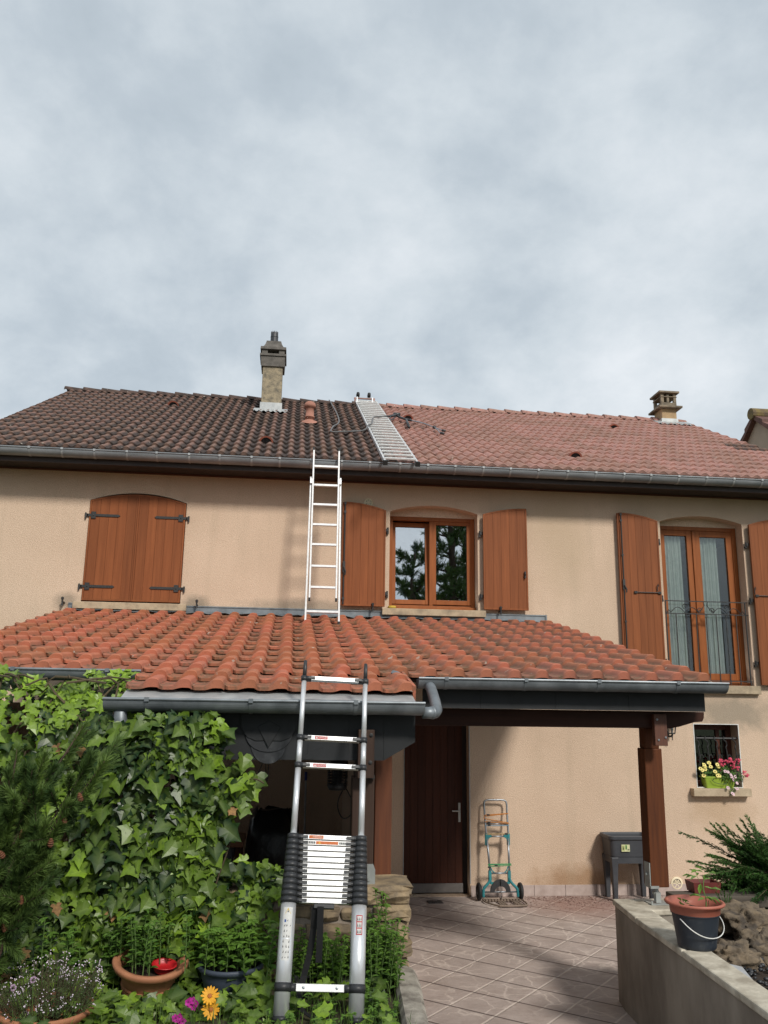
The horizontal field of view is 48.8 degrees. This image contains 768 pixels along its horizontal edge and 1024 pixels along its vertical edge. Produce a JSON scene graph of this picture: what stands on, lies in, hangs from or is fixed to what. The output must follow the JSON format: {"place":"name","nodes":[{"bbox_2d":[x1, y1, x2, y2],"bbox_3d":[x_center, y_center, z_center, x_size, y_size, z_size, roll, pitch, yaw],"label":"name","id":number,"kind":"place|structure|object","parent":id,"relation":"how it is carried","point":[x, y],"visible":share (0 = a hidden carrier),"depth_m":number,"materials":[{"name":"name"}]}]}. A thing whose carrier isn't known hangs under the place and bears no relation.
{"place":"outdoors","nodes":[
{"label":"outdoors","id":0,"kind":"place"},
{"bbox_2d":[223,833,245,863],"bbox_3d":[-1.687,3.432,7.410,0.870,1.104,0.550,2,-13,-6],"label":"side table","id":1,"kind":"object","parent":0,"point":[236,849],"visible":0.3,"depth_m":7.34,"materials":[{"name":"brown wood"}]},
{"bbox_2d":[108,979,400,1023],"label":"garden soil","id":2,"kind":"structure","parent":0,"point":[306,1019],"depth_m":4.65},
{"bbox_2d":[10,984,16,1018],"bbox_3d":[-1.894,2.548,4.300,0.037,0.273,0.031,2,-13,-6],"label":"chive flower","id":3,"kind":"object","parent":2,"relation":"on","point":[15,987],"visible":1,"depth_m":4.32,"materials":[{"name":"purple plant"}]},
{"bbox_2d":[30,976,35,1016],"bbox_3d":[-1.800,2.534,4.315,0.038,0.308,0.035,2,-13,-6],"label":"chive flower","id":4,"kind":"object","parent":2,"relation":"on","point":[33,977],"visible":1,"depth_m":4.33,"materials":[{"name":"purple plant"}]},
{"bbox_2d":[0,992,93,1023],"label":"thyme pot","id":5,"kind":"object","parent":2,"relation":"on","point":[77,1018],"visible":0.31,"depth_m":4.33,"materials":[{"name":"ceramic"}]},
{"bbox_2d":[0,949,107,1021],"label":"thyme","id":6,"kind":"object","parent":5,"relation":"in","point":[45,997],"visible":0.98,"depth_m":4.43,"materials":[{"name":"green plant"}]},
{"bbox_2d":[0,718,125,973],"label":"pine shrub","id":7,"kind":"object","parent":2,"relation":"on","point":[30,853],"visible":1,"depth_m":4.53,"materials":[{"name":"green plant"}]},
{"bbox_2d":[0,664,142,887],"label":"ivy hedge","id":8,"kind":"object","parent":2,"relation":"on","point":[74,694],"visible":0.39,"depth_m":5.74,"materials":[{"name":"green plant"}]},
{"bbox_2d":[29,915,182,990],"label":"nettle plants","id":9,"kind":"object","parent":2,"relation":"on","point":[70,933],"visible":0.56,"depth_m":4.92,"materials":[{"name":"green plant"}]},
{"bbox_2d":[112,948,188,996],"bbox_3d":[-1.354,2.683,4.867,0.430,0.222,0.430,7,-2,-5],"label":"terracotta pot","id":10,"kind":"object","parent":2,"relation":"on","point":[137,982],"visible":0.56,"depth_m":4.74,"materials":[{"name":"ceramic"}]},
{"bbox_2d":[102,908,192,975],"bbox_3d":[-1.373,2.467,4.894,0.402,0.311,0.546,10,-16,-34],"label":"mint in pot","id":11,"kind":"object","parent":10,"relation":"in","point":[148,952],"visible":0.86,"depth_m":4.82,"materials":[{"name":"green plant"}]},
{"bbox_2d":[151,958,176,974],"bbox_3d":[-1.259,2.606,4.849,0.146,0.071,0.109,2,-13,-6],"label":"red tray","id":12,"kind":"object","parent":10,"relation":"in","point":[165,966],"visible":0.88,"depth_m":4.86,"materials":[{"name":"plastic"}]},
{"bbox_2d":[65,708,267,986],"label":"ivy column","id":13,"kind":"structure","parent":2,"relation":"on","point":[131,856],"depth_m":5.14,"materials":[{"name":"green plant"}]},
{"bbox_2d":[172,1013,185,1023],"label":"magenta flower","id":14,"kind":"object","parent":2,"relation":"on","point":[179,1020],"visible":0.82,"depth_m":4.52,"materials":[{"name":"purple plant"}]},
{"bbox_2d":[185,997,198,1020],"bbox_3d":[-1.031,2.669,4.539,0.074,0.129,0.042,2,-13,-6],"label":"magenta flower","id":15,"kind":"object","parent":2,"relation":"on","point":[190,1003],"visible":1,"depth_m":4.54,"materials":[{"name":"purple plant"}]},
{"bbox_2d":[0,960,399,1023],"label":"ground ivy","id":16,"kind":"object","parent":2,"relation":"on","point":[255,990],"visible":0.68,"depth_m":4.58,"materials":[{"name":"green plant"}]},
{"bbox_2d":[1,967,415,1023],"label":"grass","id":17,"kind":"structure","parent":2,"relation":"on","point":[194,1016],"depth_m":4.51,"materials":[{"name":"green plant"}]},
{"bbox_2d":[201,985,218,1021],"bbox_3d":[-0.934,2.640,4.529,0.096,0.183,0.061,9,-16,-33],"label":"gazania","id":18,"kind":"object","parent":2,"relation":"on","point":[207,995],"visible":0.99,"depth_m":4.54,"materials":[{"name":"yellow plant"}]},
{"bbox_2d":[201,1001,219,1021],"bbox_3d":[-0.927,2.670,4.519,0.087,0.120,0.056,12,-17,-40],"label":"gazania","id":19,"kind":"object","parent":2,"relation":"on","point":[207,1008],"visible":0.98,"depth_m":4.53,"materials":[{"name":"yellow plant"}]},
{"bbox_2d":[197,961,263,994],"bbox_3d":[-0.902,2.736,4.949,0.384,0.185,0.384,2,-13,-6],"label":"slate pot","id":20,"kind":"object","parent":2,"relation":"on","point":[217,978],"visible":0.49,"depth_m":4.81,"materials":[{"name":"ceramic"}]},
{"bbox_2d":[179,919,278,976],"bbox_3d":[-0.903,2.545,4.990,0.618,0.255,0.511,2,-13,-6],"label":"potted plant","id":21,"kind":"object","parent":20,"relation":"in","point":[238,951],"visible":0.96,"depth_m":4.91,"materials":[{"name":"green plant"}]},
{"bbox_2d":[255,981,381,1023],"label":"weed patch","id":22,"kind":"object","parent":2,"relation":"on","point":[290,1016],"visible":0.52,"depth_m":4.49,"materials":[{"name":"green plant"}]},
{"bbox_2d":[291,973,348,998],"bbox_3d":[-0.370,2.822,5.032,0.392,0.088,0.392,2,-13,-6],"label":"grey pot","id":23,"kind":"object","parent":2,"relation":"on","point":[308,979],"visible":0.12,"depth_m":5.04,"materials":[{"name":"ceramic"}]},
{"bbox_2d":[291,927,369,984],"bbox_3d":[-0.355,2.657,5.066,0.555,0.287,0.367,2,-13,-6],"label":"lemon balm","id":24,"kind":"object","parent":23,"relation":"in","point":[335,970],"visible":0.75,"depth_m":5.01,"materials":[{"name":"green plant"}]},
{"bbox_2d":[272,660,368,1023],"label":"telescopic ladder","id":25,"kind":"object","parent":2,"relation":"on","point":[353,891],"visible":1,"depth_m":4.84,"materials":[{"name":"silver metal"}]},
{"bbox_2d":[346,913,409,996],"bbox_3d":[-0.042,2.684,5.160,0.407,0.405,0.507,2,-13,-6],"label":"mint plant","id":26,"kind":"object","parent":2,"relation":"on","point":[385,964],"visible":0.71,"depth_m":5.08,"materials":[{"name":"green plant"}]},
{"bbox_2d":[366,887,391,958],"bbox_3d":[-0.013,2.624,5.255,0.172,0.564,0.162,6,-14,-22],"label":"tall mint","id":27,"kind":"object","parent":2,"relation":"on","point":[385,905],"visible":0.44,"depth_m":5.27,"materials":[{"name":"green plant"}]},
{"bbox_2d":[365,968,399,1023],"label":"weed patch","id":28,"kind":"object","parent":2,"relation":"on","point":[371,1009],"visible":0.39,"depth_m":4.62,"materials":[{"name":"green plant"}]},
{"bbox_2d":[0,0,767,440],"label":"sky","id":29,"kind":"structure","parent":0,"point":[550,206],"materials":[{"name":"grey"}]},
{"bbox_2d":[407,895,665,1023],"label":"terrace floor","id":30,"kind":"structure","parent":0,"point":[473,960],"depth_m":7.79,"materials":[{"name":"tile"}]},
{"bbox_2d":[17,874,412,978],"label":"stone wall","id":31,"kind":"structure","parent":30,"relation":"on","point":[396,889],"depth_m":5.39,"materials":[{"name":"stone"}]},
{"bbox_2d":[0,854,283,996],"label":"ivy on wall","id":32,"kind":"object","parent":31,"relation":"attached to","point":[255,883],"visible":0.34,"depth_m":5.16,"materials":[{"name":"green plant"}]},
{"bbox_2d":[244,805,299,868],"bbox_3d":[-1.059,3.446,7.971,0.604,1.299,0.537,2,-13,-6],"label":"covered barbecue","id":33,"kind":"object","parent":30,"relation":"on","point":[269,828],"visible":0.41,"depth_m":7.88,"materials":[{"name":"black fabric"}]},
{"bbox_2d":[303,772,306,862],"bbox_3d":[-0.954,3.900,10.199,0.290,1.461,0.239,2,-13,-6],"label":"broom","id":34,"kind":"object","parent":30,"relation":"on","point":[305,797],"visible":0.21,"depth_m":10.32,"materials":[{"name":"black plastic"}]},
{"bbox_2d":[0,602,729,904],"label":"porch","id":35,"kind":"object","parent":30,"relation":"on","point":[451,677],"visible":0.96,"depth_m":6.78,"materials":[{"name":"orange tile"}]},
{"bbox_2d":[258,763,268,781],"bbox_3d":[-0.828,1.764,5.819,0.071,0.192,0.007,2,-13,-6],"label":"cord loop","id":36,"kind":"object","parent":35,"relation":"hanging from","point":[265,771],"visible":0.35,"depth_m":5.82,"materials":[{"name":"black plastic"}]},
{"bbox_2d":[304,447,340,623],"bbox_3d":[-0.735,0.266,10.437,0.428,2.273,0.261,2,-13,-6],"label":"extension ladder","id":37,"kind":"object","parent":35,"relation":"on","point":[338,506],"visible":0.96,"depth_m":10.40,"materials":[{"name":"metal"}]},
{"bbox_2d":[14,611,652,684],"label":"fallen needles","id":38,"kind":"object","parent":35,"relation":"on","point":[297,650],"visible":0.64,"depth_m":7.83,"materials":[{"name":"brown plant"}]},
{"bbox_2d":[327,760,350,818],"bbox_3d":[-0.381,2.009,7.231,0.198,1.163,0.174,-7,-15,31],"label":"insect lamp","id":39,"kind":"object","parent":35,"relation":"hanging from","point":[337,784],"visible":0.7,"depth_m":7.14,"materials":[{"name":"black plastic"}]},
{"bbox_2d":[394,965,428,1023],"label":"garden kerb","id":40,"kind":"structure","parent":30,"relation":"on","point":[409,989],"depth_m":4.75,"materials":[{"name":"concrete"}]},
{"bbox_2d":[427,900,442,903],"bbox_3d":[0.607,4.636,10.066,0.180,0.009,0.140,2,-13,-6],"label":"drain grate","id":41,"kind":"object","parent":30,"relation":"on","point":[433,901],"visible":1,"depth_m":10.06,"materials":[{"name":"metal"}]},
{"bbox_2d":[476,799,527,906],"bbox_3d":[1.417,4.095,10.220,0.552,1.145,0.564,2,-13,-6],"label":"hand truck","id":42,"kind":"object","parent":30,"relation":"on","point":[481,891],"visible":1,"depth_m":10.20,"materials":[{"name":"metal"}]},
{"bbox_2d":[484,813,508,823],"bbox_3d":[1.394,3.804,10.504,0.309,0.127,0.033,2,-13,-6],"label":"bungee cord","id":43,"kind":"object","parent":42,"relation":"attached to","point":[495,820],"visible":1,"depth_m":10.49,"materials":[{"name":"orange plastic"}]},
{"bbox_2d":[485,823,508,825],"bbox_3d":[1.398,3.871,10.473,0.300,0.032,0.016,2,-13,-6],"label":"bungee cord","id":44,"kind":"object","parent":42,"relation":"attached to","point":[504,824],"visible":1,"depth_m":10.47,"materials":[{"name":"grey fabric"}]},
{"bbox_2d":[485,833,509,834],"bbox_3d":[1.399,3.970,10.431,0.300,0.024,0.016,2,-13,-6],"label":"bungee cord","id":45,"kind":"object","parent":42,"relation":"attached to","point":[496,834],"visible":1,"depth_m":10.43,"materials":[{"name":"beige fabric"}]},
{"bbox_2d":[488,863,510,867],"bbox_3d":[1.405,4.298,10.285,0.293,0.048,0.020,2,-13,-6],"label":"bungee cord","id":46,"kind":"object","parent":42,"relation":"attached to","point":[496,865],"visible":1,"depth_m":10.29,"materials":[{"name":"green fabric"}]},
{"bbox_2d":[516,895,662,917],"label":"fallen petals","id":47,"kind":"object","parent":30,"relation":"on","point":[574,901],"visible":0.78,"depth_m":10.32,"materials":[{"name":"pink plant"}]},
{"bbox_2d":[599,832,653,898],"bbox_3d":[3.028,4.388,10.483,0.602,0.752,0.392,2,-13,-6],"label":"raised planter","id":48,"kind":"object","parent":30,"relation":"on","point":[622,847],"visible":0.65,"depth_m":10.37,"materials":[{"name":"plastic"}]},
{"bbox_2d":[613,899,767,1023],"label":"wall","id":49,"kind":"structure","parent":30,"relation":"on","point":[664,977],"depth_m":5.70,"materials":[{"name":"concrete"}]},
{"bbox_2d":[670,911,724,951],"bbox_3d":[2.068,2.745,5.572,0.335,0.217,0.320,2,-13,-6],"label":"bucket","id":50,"kind":"object","parent":49,"relation":"on","point":[696,934],"visible":0.86,"depth_m":5.46,"materials":[{"name":"plastic"}]},
{"bbox_2d":[664,894,725,917],"bbox_3d":[2.057,2.693,5.587,0.386,0.238,0.386,2,-13,-6],"label":"plant pot","id":51,"kind":"object","parent":50,"relation":"in","point":[694,907],"visible":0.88,"depth_m":5.53,"materials":[{"name":"orange plastic"}]},
{"bbox_2d":[678,898,688,904],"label":"weed","id":52,"kind":"object","parent":51,"relation":"in","point":[683,901],"visible":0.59,"depth_m":5.63,"materials":[{"name":"green plant"}]},
{"bbox_2d":[683,867,720,906],"bbox_3d":[2.106,2.494,5.576,0.252,0.282,0.148,2,-13,-6],"label":"seedling","id":53,"kind":"object","parent":51,"relation":"on","point":[700,888],"visible":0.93,"depth_m":5.58,"materials":[{"name":"green plant"}]},
{"bbox_2d":[717,935,767,989],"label":"rockery soil","id":54,"kind":"structure","parent":0,"point":[761,975],"depth_m":6.52,"materials":[{"name":"brown soil"}]},
{"bbox_2d":[666,890,767,907],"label":"timber sleeper","id":55,"kind":"object","parent":54,"relation":"on","point":[740,896],"visible":0.27,"depth_m":8.56,"materials":[{"name":"brown wood"}]},
{"bbox_2d":[685,879,720,893],"bbox_3d":[3.287,3.857,8.722,0.295,0.103,0.205,2,-13,-6],"label":"planter box","id":56,"kind":"object","parent":55,"relation":"on","point":[692,885],"visible":0.91,"depth_m":8.64,"materials":[{"name":"plastic"}]},
{"bbox_2d":[678,815,767,908],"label":"juniper","id":57,"kind":"object","parent":54,"relation":"on","point":[749,873],"visible":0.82,"depth_m":9.02,"materials":[{"name":"green plant"}]},
{"bbox_2d":[716,881,735,902],"bbox_3d":[3.357,3.750,8.298,0.224,0.329,0.122,8,-15,-29],"label":"juniper shoot","id":58,"kind":"object","parent":54,"relation":"on","point":[732,891],"visible":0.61,"depth_m":8.29,"materials":[{"name":"green plant"}]},
{"bbox_2d":[712,938,765,972],"bbox_3d":[2.745,3.543,6.684,0.567,0.306,0.434,2,-13,-6],"label":"boulder","id":59,"kind":"object","parent":54,"relation":"on","point":[740,952],"visible":0.51,"depth_m":6.59,"materials":[{"name":"stone"}]},
{"bbox_2d":[718,899,767,940],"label":"boulder","id":60,"kind":"object","parent":54,"relation":"on","point":[736,916],"visible":0.49,"depth_m":7.52,"materials":[{"name":"stone"}]},
{"bbox_2d":[736,927,767,964],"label":"boulder","id":61,"kind":"object","parent":54,"relation":"on","point":[758,941],"visible":0.48,"depth_m":6.91,"materials":[{"name":"stone"}]},
{"bbox_2d":[740,408,767,448],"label":"neighbour house","id":62,"kind":"structure","parent":0,"point":[756,430],"depth_m":18.46,"materials":[{"name":"paint"}]},
{"bbox_2d":[743,957,767,987],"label":"black gravel","id":63,"kind":"structure","parent":0,"point":[750,972],"depth_m":6.40,"materials":[{"name":"black gravel"}]},
{"bbox_2d":[730,964,752,979],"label":"stone slab","id":64,"kind":"structure","parent":63,"relation":"on","point":[741,969],"depth_m":6.23,"materials":[{"name":"grey stone"}]},
{"bbox_3d":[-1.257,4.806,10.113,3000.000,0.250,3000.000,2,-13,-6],"label":"ground","id":65,"kind":"structure","parent":0,"visible":0},
{"bbox_2d":[0,331,767,896],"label":"house","id":66,"kind":"structure","parent":65,"relation":"on","point":[642,535],"depth_m":11.18,"materials":[{"name":"paint"}]},
{"bbox_2d":[329,400,384,432],"bbox_3d":[-0.497,-1.683,14.706,1.001,1.830,3.535,2,-13,-6],"label":"hose","id":67,"kind":"object","parent":66,"relation":"on","point":[350,431],"visible":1,"depth_m":13.28,"materials":[{"name":"grey rubber"}]},
{"bbox_2d":[354,392,419,466],"bbox_3d":[-0.103,-1.381,13.924,0.475,3.046,6.203,2,-13,-6],"label":"roof ladder","id":68,"kind":"object","parent":66,"relation":"on","point":[368,410],"visible":0.99,"depth_m":12.86,"materials":[{"name":"metal"}]},
{"bbox_2d":[385,412,445,434],"bbox_3d":[0.479,-1.485,14.001,0.502,0.903,1.755,8,-15,-30],"label":"spray lance","id":69,"kind":"object","parent":66,"relation":"on","point":[393,415],"visible":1,"depth_m":14.29,"materials":[{"name":"black plastic"}]},
{"bbox_2d":[389,516,475,609],"bbox_3d":[0.641,0.705,11.490,1.180,1.276,0.236,2,-13,-6],"label":"window","id":70,"kind":"structure","parent":66,"relation":"in","point":[431,563],"depth_m":11.50,"materials":[{"name":"brown wood"}]},
{"bbox_2d":[403,725,462,882],"bbox_3d":[0.619,3.628,10.738,0.768,2.022,0.106,2,-13,-6],"label":"door","id":71,"kind":"structure","parent":66,"relation":"in","point":[433,848],"depth_m":10.73,"materials":[{"name":"brown wood"}]},
{"bbox_2d":[667,727,675,739],"bbox_3d":[3.733,2.829,11.046,0.186,0.297,0.172,2,-13,-6],"label":"wall lantern","id":72,"kind":"object","parent":66,"relation":"attached to","point":[671,733],"depth_m":11.01,"materials":[{"name":"black metal"}]},
{"bbox_2d":[660,526,751,685],"bbox_3d":[4.387,1.284,11.753,1.190,2.202,0.249,2,-13,-6],"label":"french window","id":73,"kind":"structure","parent":66,"relation":"in","point":[700,543],"depth_m":11.83,"materials":[{"name":"brown wood"}]},
{"bbox_2d":[694,724,732,785],"bbox_3d":[4.364,3.256,11.348,0.610,0.793,0.060,2,-13,-6],"label":"window","id":74,"kind":"structure","parent":66,"relation":"in","point":[700,730],"depth_m":11.37,"materials":[{"name":"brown wood"}]},
{"bbox_2d":[699,775,734,787],"bbox_3d":[4.365,3.524,11.045,0.450,0.148,0.178,2,-13,-6],"label":"flower box","id":75,"kind":"object","parent":66,"relation":"on","point":[710,782],"visible":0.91,"depth_m":10.99,"materials":[{"name":"plastic"}]},
{"bbox_2d":[698,761,720,779],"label":"yellow daisies","id":76,"kind":"object","parent":75,"relation":"in","point":[707,773],"visible":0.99,"depth_m":11.00,"materials":[{"name":"beige plant"}]},
{"bbox_2d":[721,768,738,795],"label":"trailing daisies","id":77,"kind":"object","parent":75,"relation":"in","point":[732,777],"visible":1,"depth_m":10.96,"materials":[{"name":"white plant"}]},
{"bbox_2d":[716,757,748,781],"bbox_3d":[4.541,3.371,11.077,0.418,0.313,0.196,2,-13,-6],"label":"pink geranium","id":78,"kind":"object","parent":75,"relation":"in","point":[734,767],"visible":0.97,"depth_m":11.04,"materials":[{"name":"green plant"}]}
]}

